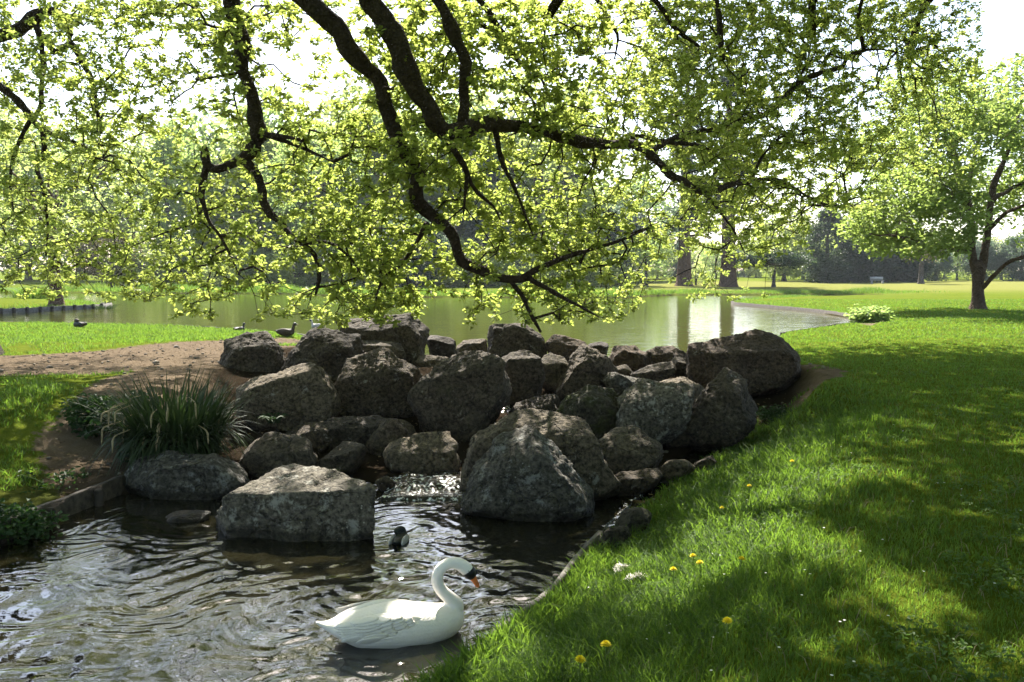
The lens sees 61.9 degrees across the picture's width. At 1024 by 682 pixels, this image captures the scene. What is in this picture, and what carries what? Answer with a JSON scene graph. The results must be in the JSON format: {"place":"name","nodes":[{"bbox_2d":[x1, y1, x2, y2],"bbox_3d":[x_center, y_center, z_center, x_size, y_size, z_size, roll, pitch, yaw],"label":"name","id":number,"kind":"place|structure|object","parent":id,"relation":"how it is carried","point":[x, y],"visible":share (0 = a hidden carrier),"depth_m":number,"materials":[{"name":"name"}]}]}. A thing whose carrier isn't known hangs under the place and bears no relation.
{"place":"outdoors","nodes":[
{"label":"outdoors","id":0,"kind":"place"},
{"bbox_2d":[0,449,720,681],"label":"pool water","id":1,"kind":"structure","parent":0,"point":[130,587],"depth_m":6.60,"materials":[{"name":"liquid"}]},
{"bbox_2d":[165,510,210,522],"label":"boulder","id":2,"kind":"object","parent":1,"relation":"in","point":[185,516],"visible":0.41,"depth_m":8.37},
{"bbox_2d":[376,476,395,491],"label":"boulder","id":3,"kind":"object","parent":1,"relation":"in","point":[383,483],"visible":0.62,"depth_m":9.45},
{"bbox_2d":[316,557,479,648],"bbox_3d":[-0.753,1.761,5.704,1.092,0.588,0.388,-1,5,-13],"label":"swan","id":4,"kind":"object","parent":1,"relation":"on","point":[392,623],"visible":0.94,"depth_m":5.61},
{"bbox_2d":[388,526,408,544],"bbox_3d":[-1.019,1.783,7.735,0.161,0.177,0.295,1,5,10],"label":"duck","id":5,"kind":"object","parent":1,"relation":"on","point":[400,536],"visible":0.91,"depth_m":7.70},
{"bbox_2d":[461,425,594,521],"bbox_3d":[0.169,1.459,8.786,1.394,1.184,1.041,0,5,0],"label":"boulder","id":6,"kind":"object","parent":1,"relation":"in","point":[527,473],"visible":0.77,"depth_m":8.36,"materials":[{"name":"stone"}]},
{"bbox_2d":[556,384,618,439],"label":"boulder","id":7,"kind":"object","parent":1,"relation":"in","point":[595,408],"visible":0.6,"depth_m":11.24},
{"bbox_2d":[599,525,631,547],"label":"bank stone","id":8,"kind":"object","parent":1,"relation":"in","point":[620,533],"visible":0.69,"depth_m":7.31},
{"bbox_2d":[614,507,651,533],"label":"bank stone","id":9,"kind":"object","parent":1,"relation":"in","point":[636,516],"visible":0.73,"depth_m":7.71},
{"bbox_2d":[615,378,694,445],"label":"boulder","id":10,"kind":"object","parent":1,"relation":"in","point":[660,412],"visible":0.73,"depth_m":11.05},
{"bbox_2d":[0,293,851,356],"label":"lake water","id":11,"kind":"structure","parent":0,"point":[681,322],"depth_m":35.28,"materials":[{"name":"liquid"}]},
{"bbox_2d":[0,271,1023,681],"bbox_3d":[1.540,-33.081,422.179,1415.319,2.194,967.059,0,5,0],"label":"ground","id":12,"kind":"structure","parent":0,"point":[50,441],"depth_m":10.37,"materials":[{"name":"plant"}]},
{"bbox_2d":[0,109,67,250],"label":"tree","id":13,"kind":"object","parent":12,"relation":"on","point":[21,146],"visible":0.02,"depth_m":120.46,"materials":[{"name":"green plant"}]},
{"bbox_2d":[0,498,69,546],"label":"leafy plant","id":14,"kind":"object","parent":12,"relation":"on","point":[29,525],"visible":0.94,"depth_m":7.76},
{"bbox_2d":[0,167,75,279],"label":"tree","id":15,"kind":"object","parent":12,"relation":"on","point":[42,261],"visible":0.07,"depth_m":127.06,"materials":[{"name":"green plant"}]},
{"bbox_2d":[14,466,90,493],"bbox_3d":[-4.924,1.461,8.983,0.903,0.267,0.650,0,5,0],"label":"leafy plant","id":16,"kind":"object","parent":12,"relation":"on","point":[56,479],"visible":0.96,"depth_m":8.90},
{"bbox_2d":[0,302,111,313],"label":"palisade","id":17,"kind":"object","parent":12,"relation":"on","point":[45,309],"visible":0.49,"depth_m":40.55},
{"bbox_2d":[0,475,125,544],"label":"timber edging","id":18,"kind":"object","parent":12,"relation":"on","point":[97,495],"visible":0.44,"depth_m":8.76,"materials":[{"name":"brown wood"}]},
{"bbox_2d":[5,121,145,280],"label":"tree","id":19,"kind":"object","parent":12,"relation":"on","point":[30,172],"visible":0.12,"depth_m":119.90,"materials":[{"name":"green plant"}]},
{"bbox_2d":[0,89,175,305],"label":"waterside tree","id":20,"kind":"object","parent":12,"relation":"on","point":[52,236],"visible":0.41,"depth_m":40.94,"materials":[{"name":"green plant"}]},
{"bbox_2d":[54,390,149,439],"bbox_3d":[-5.089,0.951,10.809,1.230,0.638,1.197,-3,6,-34],"label":"leafy plant","id":21,"kind":"object","parent":12,"relation":"on","point":[78,419],"visible":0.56,"depth_m":10.56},
{"bbox_2d":[64,228,144,287],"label":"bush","id":22,"kind":"object","parent":12,"relation":"on","point":[90,270],"visible":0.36,"depth_m":82.22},
{"bbox_2d":[52,98,178,251],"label":"tree","id":23,"kind":"object","parent":12,"relation":"on","point":[105,184],"visible":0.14,"depth_m":117.49,"materials":[{"name":"green plant"}]},
{"bbox_2d":[97,236,181,286],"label":"shore bush","id":24,"kind":"object","parent":12,"relation":"on","point":[147,254],"visible":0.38,"depth_m":85.18,"materials":[{"name":"green plant"}]},
{"bbox_2d":[62,363,267,481],"bbox_3d":[-4.029,1.005,10.141,2.217,1.355,2.205,-4,7,-43],"label":"strap leaf clump","id":25,"kind":"object","parent":12,"relation":"on","point":[153,426],"visible":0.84,"depth_m":9.71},
{"bbox_2d":[133,122,209,282],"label":"tall poplar","id":26,"kind":"object","parent":12,"relation":"on","point":[167,145],"visible":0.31,"depth_m":98.04,"materials":[{"name":"green plant"}]},
{"bbox_2d":[124,450,249,500],"bbox_3d":[-3.634,1.575,9.541,1.521,0.708,0.892,0,5,0],"label":"boulder","id":27,"kind":"object","parent":12,"relation":"on","point":[172,475],"visible":0.72,"depth_m":9.15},
{"bbox_2d":[126,130,267,256],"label":"tree","id":28,"kind":"object","parent":12,"relation":"on","point":[168,182],"visible":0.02,"depth_m":112.47,"materials":[{"name":"green plant"}]},
{"bbox_2d":[193,250,248,286],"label":"shore bush","id":29,"kind":"object","parent":12,"relation":"on","point":[219,279],"visible":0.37,"depth_m":83.67,"materials":[{"name":"green plant"}]},
{"bbox_2d":[149,76,315,249],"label":"tree","id":30,"kind":"object","parent":12,"relation":"on","point":[213,124],"visible":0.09,"depth_m":105.78,"materials":[{"name":"green plant"}]},
{"bbox_2d":[218,330,284,371],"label":"boulder","id":31,"kind":"object","parent":12,"relation":"on","point":[258,351],"visible":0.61,"depth_m":15.10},
{"bbox_2d":[182,126,324,282],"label":"tree","id":32,"kind":"object","parent":12,"relation":"on","point":[217,215],"visible":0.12,"depth_m":98.39,"materials":[{"name":"green plant"}]},
{"bbox_2d":[233,241,282,285],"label":"shore bush","id":33,"kind":"object","parent":12,"relation":"on","point":[251,271],"visible":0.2,"depth_m":89.12,"materials":[{"name":"green plant"}]},
{"bbox_2d":[238,431,317,480],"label":"boulder","id":34,"kind":"object","parent":12,"relation":"on","point":[270,451],"visible":0.6,"depth_m":9.83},
{"bbox_2d":[234,362,341,431],"bbox_3d":[-3.187,0.927,12.170,1.574,1.281,1.026,0,5,0],"label":"boulder","id":35,"kind":"object","parent":12,"relation":"on","point":[301,393],"visible":0.76,"depth_m":11.74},
{"bbox_2d":[259,245,324,286],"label":"shore bush","id":36,"kind":"object","parent":12,"relation":"on","point":[286,276],"visible":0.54,"depth_m":84.93,"materials":[{"name":"green plant"}]},
{"bbox_2d":[215,463,375,541],"bbox_3d":[-2.073,1.717,8.243,1.689,0.968,1.081,0,5,0],"label":"boulder","id":37,"kind":"object","parent":12,"relation":"on","point":[294,502],"visible":0.7,"depth_m":7.75,"materials":[{"name":"stone"}]},
{"bbox_2d":[240,120,374,285],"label":"tall ash","id":38,"kind":"object","parent":12,"relation":"on","point":[281,159],"visible":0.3,"depth_m":89.79,"materials":[{"name":"green plant"}]},
{"bbox_2d":[285,421,331,452],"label":"boulder","id":39,"kind":"object","parent":12,"relation":"on","point":[316,434],"visible":0.34,"depth_m":11.00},
{"bbox_2d":[280,326,363,379],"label":"boulder","id":40,"kind":"object","parent":12,"relation":"on","point":[329,351],"visible":0.66,"depth_m":14.73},
{"bbox_2d":[292,239,355,284],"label":"shore bush","id":41,"kind":"object","parent":12,"relation":"on","point":[326,279],"visible":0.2,"depth_m":87.78,"materials":[{"name":"green plant"}]},
{"bbox_2d":[247,93,431,259],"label":"tree","id":42,"kind":"object","parent":12,"relation":"on","point":[327,114],"visible":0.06,"depth_m":99.12,"materials":[{"name":"green plant"}]},
{"bbox_2d":[315,441,366,474],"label":"boulder","id":43,"kind":"object","parent":12,"relation":"on","point":[346,457],"visible":0.7,"depth_m":9.99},
{"bbox_2d":[315,227,375,286],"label":"shore bush","id":44,"kind":"object","parent":12,"relation":"on","point":[359,282],"visible":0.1,"depth_m":83.34,"materials":[{"name":"green plant"}]},
{"bbox_2d":[323,415,386,451],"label":"boulder","id":45,"kind":"object","parent":12,"relation":"on","point":[359,429],"visible":0.42,"depth_m":11.04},
{"bbox_2d":[310,72,420,242],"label":"tree","id":46,"kind":"object","parent":12,"relation":"on","point":[353,89],"visible":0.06,"depth_m":113.41,"materials":[{"name":"green plant"}]},
{"bbox_2d":[334,347,422,418],"bbox_3d":[-2.041,0.693,12.888,1.414,1.164,0.980,0,5,0],"label":"boulder","id":47,"kind":"object","parent":12,"relation":"on","point":[382,381],"visible":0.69,"depth_m":12.47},
{"bbox_2d":[336,312,429,364],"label":"boulder","id":48,"kind":"object","parent":12,"relation":"on","point":[410,334],"visible":0.4,"depth_m":16.15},
{"bbox_2d":[362,340,405,359],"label":"boulder","id":49,"kind":"object","parent":12,"relation":"on","point":[397,349],"visible":0.47,"depth_m":15.84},
{"bbox_2d":[365,418,415,455],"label":"boulder","id":50,"kind":"object","parent":12,"relation":"on","point":[386,432],"visible":0.38,"depth_m":10.86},
{"bbox_2d":[317,104,464,273],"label":"tree","id":51,"kind":"object","parent":12,"relation":"on","point":[397,164],"visible":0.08,"depth_m":97.84,"materials":[{"name":"green plant"}]},
{"bbox_2d":[373,211,451,287],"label":"evergreen tree","id":52,"kind":"object","parent":12,"relation":"on","point":[441,237],"visible":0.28,"depth_m":82.04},
{"bbox_2d":[0,338,825,499],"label":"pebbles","id":53,"kind":"object","parent":12,"relation":"on","point":[158,362],"visible":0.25,"depth_m":15.35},
{"bbox_2d":[383,431,459,473],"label":"boulder","id":54,"kind":"object","parent":12,"relation":"on","point":[435,452],"visible":0.77,"depth_m":10.02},
{"bbox_2d":[0,338,843,497],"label":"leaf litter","id":55,"kind":"object","parent":12,"relation":"on","point":[180,383],"visible":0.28,"depth_m":14.75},
{"bbox_2d":[336,80,520,281],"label":"tree","id":56,"kind":"object","parent":12,"relation":"on","point":[471,152],"visible":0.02,"depth_m":104.44,"materials":[{"name":"green plant"}]},
{"bbox_2d":[414,355,448,366],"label":"boulder","id":57,"kind":"object","parent":12,"relation":"on","point":[427,360],"visible":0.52,"depth_m":15.86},
{"bbox_2d":[427,335,456,357],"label":"boulder","id":58,"kind":"object","parent":12,"relation":"on","point":[442,346],"visible":0.75,"depth_m":17.14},
{"bbox_2d":[421,244,472,286],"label":"shore bush","id":59,"kind":"object","parent":12,"relation":"on","point":[448,281],"visible":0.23,"depth_m":84.49,"materials":[{"name":"green plant"}]},
{"bbox_2d":[407,350,511,441],"bbox_3d":[-0.738,0.792,12.003,1.475,1.351,1.241,0,5,0],"label":"boulder","id":60,"kind":"object","parent":12,"relation":"on","point":[463,396],"visible":0.91,"depth_m":11.45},
{"bbox_2d":[456,339,487,352],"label":"boulder","id":61,"kind":"object","parent":12,"relation":"on","point":[473,344],"visible":0.57,"depth_m":17.54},
{"bbox_2d":[398,92,550,250],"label":"tree","id":62,"kind":"object","parent":12,"relation":"on","point":[527,183],"visible":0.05,"depth_m":102.82,"materials":[{"name":"green plant"}]},
{"bbox_2d":[0,0,986,354],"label":"oak tree","id":63,"kind":"object","parent":12,"relation":"on","point":[414,82],"visible":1,"depth_m":13.74,"materials":[{"name":"green plant"}]},
{"bbox_2d":[458,156,529,285],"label":"wood conifer","id":64,"kind":"object","parent":12,"relation":"on","point":[471,224],"visible":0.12,"depth_m":95.89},
{"bbox_2d":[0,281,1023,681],"bbox_3d":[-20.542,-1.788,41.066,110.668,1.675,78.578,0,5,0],"label":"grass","id":65,"kind":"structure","parent":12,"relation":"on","point":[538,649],"depth_m":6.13,"materials":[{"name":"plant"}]},
{"bbox_2d":[475,233,554,286],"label":"shore bush","id":66,"kind":"object","parent":12,"relation":"on","point":[499,264],"visible":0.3,"depth_m":83.89,"materials":[{"name":"green plant"}]},
{"bbox_2d":[487,323,546,358],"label":"boulder","id":67,"kind":"object","parent":12,"relation":"on","point":[504,340],"visible":0.7,"depth_m":17.02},
{"bbox_2d":[502,350,544,405],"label":"boulder","id":68,"kind":"object","parent":12,"relation":"on","point":[524,370],"visible":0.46,"depth_m":13.29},
{"bbox_2d":[507,394,560,414],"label":"boulder","id":69,"kind":"object","parent":12,"relation":"on","point":[550,402],"visible":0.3,"depth_m":11.86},
{"bbox_2d":[459,408,620,500],"bbox_3d":[0.298,1.345,9.514,1.762,1.211,1.098,0,5,0],"label":"boulder","id":70,"kind":"object","parent":12,"relation":"on","point":[574,439],"visible":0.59,"depth_m":9.03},
{"bbox_2d":[444,53,639,255],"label":"tree","id":71,"kind":"object","parent":12,"relation":"on","point":[551,168],"visible":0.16,"depth_m":98.77,"materials":[{"name":"green plant"}]},
{"bbox_2d":[493,530,602,630],"bbox_3d":[0.369,2.005,6.682,0.142,0.398,2.341,2,5,22],"label":"timber edging","id":72,"kind":"object","parent":12,"relation":"on","point":[594,537],"visible":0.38,"depth_m":6.83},
{"bbox_2d":[541,353,567,392],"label":"boulder","id":73,"kind":"object","parent":12,"relation":"on","point":[554,365],"visible":0.46,"depth_m":14.48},
{"bbox_2d":[545,334,586,362],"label":"boulder","id":74,"kind":"object","parent":12,"relation":"on","point":[565,347],"visible":0.61,"depth_m":16.99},
{"bbox_2d":[549,153,608,249],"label":"tree","id":75,"kind":"object","parent":12,"relation":"on","point":[567,187],"visible":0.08,"depth_m":107.92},
{"bbox_2d":[544,232,628,286],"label":"shore bush","id":76,"kind":"object","parent":12,"relation":"on","point":[590,277],"visible":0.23,"depth_m":85.06,"materials":[{"name":"green plant"}]},
{"bbox_2d":[556,344,617,399],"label":"boulder","id":77,"kind":"object","parent":12,"relation":"on","point":[587,365],"visible":0.69,"depth_m":14.19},
{"bbox_2d":[603,372,640,395],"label":"boulder","id":78,"kind":"object","parent":12,"relation":"on","point":[618,383],"visible":0.47,"depth_m":13.93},
{"bbox_2d":[586,200,658,281],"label":"tree","id":79,"kind":"object","parent":12,"relation":"on","point":[613,235],"visible":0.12,"depth_m":114.58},
{"bbox_2d":[587,235,661,285],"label":"shore bush","id":80,"kind":"object","parent":12,"relation":"on","point":[628,267],"visible":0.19,"depth_m":91.29,"materials":[{"name":"green plant"}]},
{"bbox_2d":[609,345,650,371],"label":"boulder","id":81,"kind":"object","parent":12,"relation":"on","point":[634,358],"visible":0.62,"depth_m":16.18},
{"bbox_2d":[598,425,663,474],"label":"boulder","id":82,"kind":"object","parent":12,"relation":"on","point":[631,447],"visible":0.6,"depth_m":9.90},
{"bbox_2d":[588,167,678,277],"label":"tree","id":83,"kind":"object","parent":12,"relation":"on","point":[648,205],"visible":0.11,"depth_m":125.83,"materials":[{"name":"green plant"}]},
{"bbox_2d":[615,468,662,495],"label":"boulder","id":84,"kind":"object","parent":12,"relation":"on","point":[642,481],"visible":0.56,"depth_m":9.29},
{"bbox_2d":[623,228,671,286],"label":"slender tree","id":85,"kind":"object","parent":12,"relation":"on","point":[650,258],"visible":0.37,"depth_m":86.73,"materials":[{"name":"green plant"}]},
{"bbox_2d":[630,361,676,381],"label":"boulder","id":86,"kind":"object","parent":12,"relation":"on","point":[661,371],"visible":0.71,"depth_m":14.76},
{"bbox_2d":[649,244,677,278],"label":"tree","id":87,"kind":"object","parent":12,"relation":"on","point":[663,270],"visible":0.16,"depth_m":148.60,"materials":[{"name":"green plant"}]},
{"bbox_2d":[646,346,685,363],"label":"boulder","id":88,"kind":"object","parent":12,"relation":"on","point":[658,354],"visible":0.52,"depth_m":16.36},
{"bbox_2d":[659,459,695,482],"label":"bank stone","id":89,"kind":"object","parent":12,"relation":"on","point":[670,469],"visible":0.73,"depth_m":9.71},
{"bbox_2d":[663,400,694,447],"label":"boulder","id":90,"kind":"object","parent":12,"relation":"on","point":[681,440],"visible":0.16,"depth_m":11.46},
{"bbox_2d":[672,356,686,377],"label":"boulder","id":91,"kind":"object","parent":12,"relation":"on","point":[680,363],"visible":0.25,"depth_m":15.02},
{"bbox_2d":[660,377,704,398],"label":"boulder","id":92,"kind":"object","parent":12,"relation":"on","point":[698,388],"visible":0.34,"depth_m":13.44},
{"bbox_2d":[650,31,721,285],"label":"giant conifer","id":93,"kind":"object","parent":12,"relation":"on","point":[684,263],"visible":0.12,"depth_m":90.89,"materials":[{"name":"green plant"}]},
{"bbox_2d":[691,255,714,284],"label":"yellow bush","id":94,"kind":"object","parent":12,"relation":"on","point":[701,267],"visible":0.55,"depth_m":96.66,"materials":[{"name":"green plant"}]},
{"bbox_2d":[700,240,720,277],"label":"tree","id":95,"kind":"object","parent":12,"relation":"on","point":[709,261],"visible":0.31,"depth_m":149.07,"materials":[{"name":"green plant"}]},
{"bbox_2d":[684,367,757,451],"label":"boulder","id":96,"kind":"object","parent":12,"relation":"on","point":[724,410],"visible":0.85,"depth_m":11.37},
{"bbox_2d":[689,32,784,286],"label":"giant conifer","id":97,"kind":"object","parent":12,"relation":"on","point":[724,281],"visible":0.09,"depth_m":86.88,"materials":[{"name":"green plant"}]},
{"bbox_2d":[685,329,800,396],"bbox_3d":[4.036,0.446,14.846,2.134,1.306,1.387,0,5,0],"label":"boulder","id":98,"kind":"object","parent":12,"relation":"on","point":[762,362],"visible":0.81,"depth_m":14.25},
{"bbox_2d":[503,364,1023,681],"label":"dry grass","id":99,"kind":"structure","parent":12,"relation":"on","point":[881,542],"depth_m":5.28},
{"bbox_2d":[731,250,818,286],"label":"umbrella pine","id":100,"kind":"object","parent":12,"relation":"on","point":[790,259],"visible":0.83,"depth_m":84.42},
{"bbox_2d":[756,402,794,424],"bbox_3d":[3.956,1.095,12.829,0.748,0.352,0.569,-2,5,-26],"label":"leafy plant","id":101,"kind":"object","parent":12,"relation":"on","point":[775,411],"visible":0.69,"depth_m":12.79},
{"bbox_2d":[752,203,824,280],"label":"willow tree","id":102,"kind":"object","parent":12,"relation":"on","point":[786,270],"visible":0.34,"depth_m":123.29,"materials":[{"name":"green plant"}]},
{"bbox_2d":[731,301,848,317],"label":"timber kerb","id":103,"kind":"structure","parent":12,"relation":"on","point":[790,308],"depth_m":41.90,"materials":[{"name":"brown wood"}]},
{"bbox_2d":[585,369,1023,681],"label":"clover","id":104,"kind":"object","parent":12,"relation":"on","point":[967,626],"visible":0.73,"depth_m":4.51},
{"bbox_2d":[800,208,856,282],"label":"dark conifer","id":105,"kind":"object","parent":12,"relation":"on","point":[823,271],"visible":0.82,"depth_m":109.99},
{"bbox_2d":[830,228,887,282],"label":"dark conifer","id":106,"kind":"object","parent":12,"relation":"on","point":[860,273],"visible":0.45,"depth_m":111.52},
{"bbox_2d":[843,304,894,322],"bbox_3d":[12.542,-0.898,29.988,1.864,0.836,1.426,0,5,0],"label":"leafy plant","id":107,"kind":"object","parent":12,"relation":"on","point":[872,313],"visible":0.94,"depth_m":29.72,"materials":[{"name":"green plant"}]},
{"bbox_2d":[856,236,915,281],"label":"dark conifer","id":108,"kind":"object","parent":12,"relation":"on","point":[893,270],"visible":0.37,"depth_m":112.94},
{"bbox_2d":[886,255,938,281],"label":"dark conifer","id":109,"kind":"object","parent":12,"relation":"on","point":[914,272],"visible":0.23,"depth_m":113.65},
{"bbox_2d":[809,42,1023,308],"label":"lawn tree","id":110,"kind":"object","parent":12,"relation":"on","point":[936,199],"visible":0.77,"depth_m":34.99,"materials":[{"name":"green plant"}]},
{"bbox_2d":[904,227,944,283],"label":"pale trunk tree","id":111,"kind":"object","parent":12,"relation":"on","point":[921,274],"visible":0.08,"depth_m":103.45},
{"bbox_2d":[925,250,958,280],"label":"tree","id":112,"kind":"object","parent":12,"relation":"on","point":[945,266],"visible":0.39,"depth_m":120.44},
{"bbox_2d":[956,237,1007,280],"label":"tree","id":113,"kind":"object","parent":12,"relation":"on","point":[994,262],"visible":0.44,"depth_m":122.13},
{"bbox_2d":[994,232,1023,280],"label":"tree","id":114,"kind":"object","parent":12,"relation":"on","point":[1007,253],"visible":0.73,"depth_m":121.12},
{"bbox_2d":[0,0,1023,270],"label":"sky","id":115,"kind":"structure","parent":0,"point":[1002,21],"materials":[{"name":"white"}]},
{"bbox_2d":[376,404,659,527],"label":"cascade water","id":116,"kind":"structure","parent":0,"point":[442,486],"depth_m":9.37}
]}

